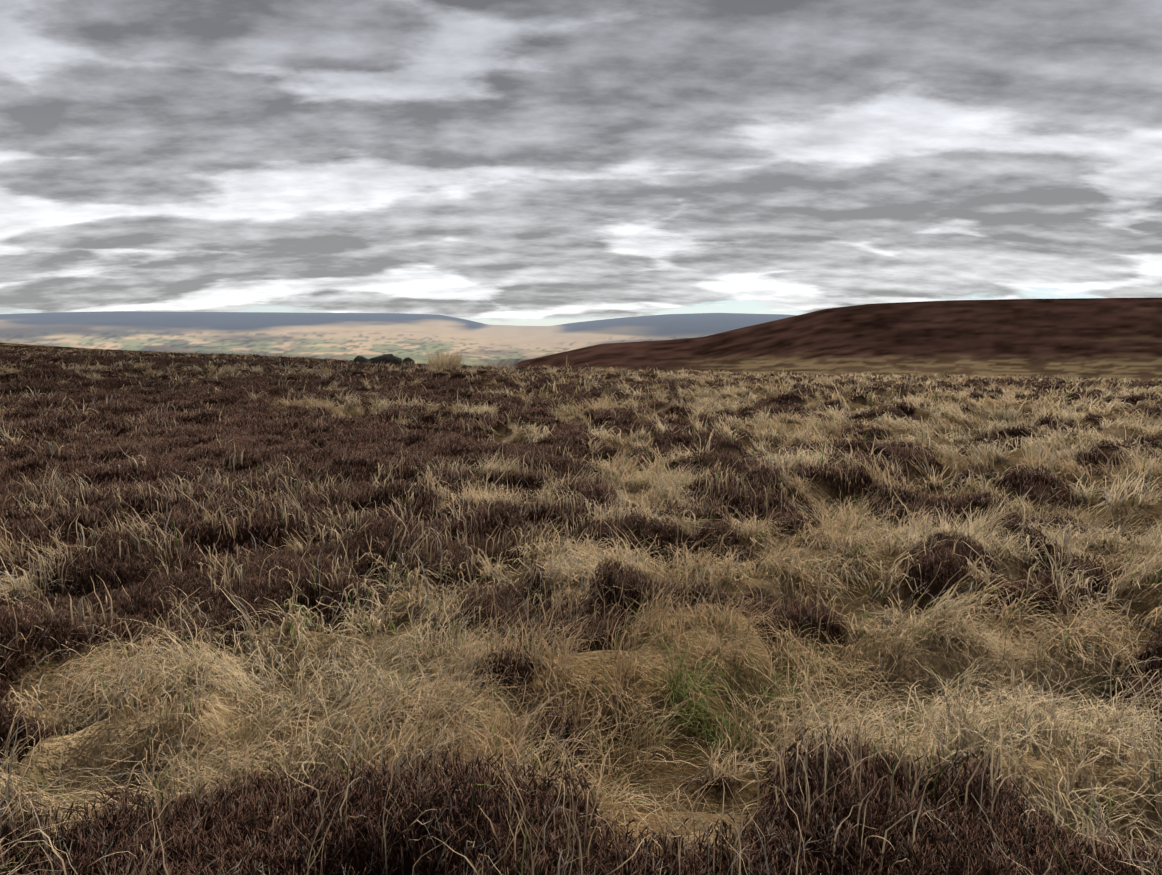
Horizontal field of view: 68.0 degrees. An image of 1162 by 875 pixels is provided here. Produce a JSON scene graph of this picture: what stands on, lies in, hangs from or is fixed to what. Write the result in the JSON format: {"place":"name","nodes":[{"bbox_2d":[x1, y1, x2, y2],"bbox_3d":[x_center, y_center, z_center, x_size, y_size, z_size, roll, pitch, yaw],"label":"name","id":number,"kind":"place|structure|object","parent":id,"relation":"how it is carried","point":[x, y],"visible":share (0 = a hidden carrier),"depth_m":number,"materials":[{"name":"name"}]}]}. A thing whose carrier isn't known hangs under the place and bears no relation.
{"place":"outdoors","nodes":[
{"label":"outdoors","id":0,"kind":"place"},
{"bbox_2d":[0,298,1161,874],"bbox_3d":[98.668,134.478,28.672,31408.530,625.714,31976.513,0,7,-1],"label":"ground","id":1,"kind":"structure","parent":0,"point":[1092,338],"depth_m":6.10,"materials":[{"name":"brown plant"}]},
{"bbox_2d":[354,356,370,363],"bbox_3d":[-15.926,-5.501,62.735,1.166,0.836,0.993,1,15,-41],"label":"outcrop rock","id":2,"kind":"object","parent":1,"relation":"on","point":[360,359],"visible":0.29,"depth_m":62.43,"materials":[{"name":"grey stone"}]},
{"bbox_2d":[369,356,403,364],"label":"outcrop rock","id":3,"kind":"object","parent":1,"relation":"on","point":[394,360],"visible":0.33,"depth_m":65.19,"materials":[{"name":"grey stone"}]},
{"bbox_2d":[403,357,414,363],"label":"outcrop rock","id":4,"kind":"object","parent":1,"relation":"on","point":[407,359],"visible":0.46,"depth_m":80.58,"materials":[{"name":"grey stone"}]},
{"bbox_2d":[420,345,464,368],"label":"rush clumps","id":5,"kind":"object","parent":1,"relation":"on","point":[451,362],"visible":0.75,"depth_m":39.87,"materials":[{"name":"beige plant"}]},
{"bbox_2d":[0,347,1161,874],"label":"heather shrubs","id":6,"kind":"object","parent":1,"relation":"on","point":[940,557],"visible":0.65,"depth_m":6.04,"materials":[{"name":"brown plant"}]},
{"bbox_2d":[0,347,1161,874],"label":"dry grass plants","id":7,"kind":"object","parent":1,"relation":"on","point":[944,617],"visible":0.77,"depth_m":4.59,"materials":[{"name":"beige plant"}]},
{"bbox_2d":[0,0,1161,325],"label":"sky","id":8,"kind":"structure","parent":0,"point":[490,162],"materials":[{"name":"grey"}]}
]}

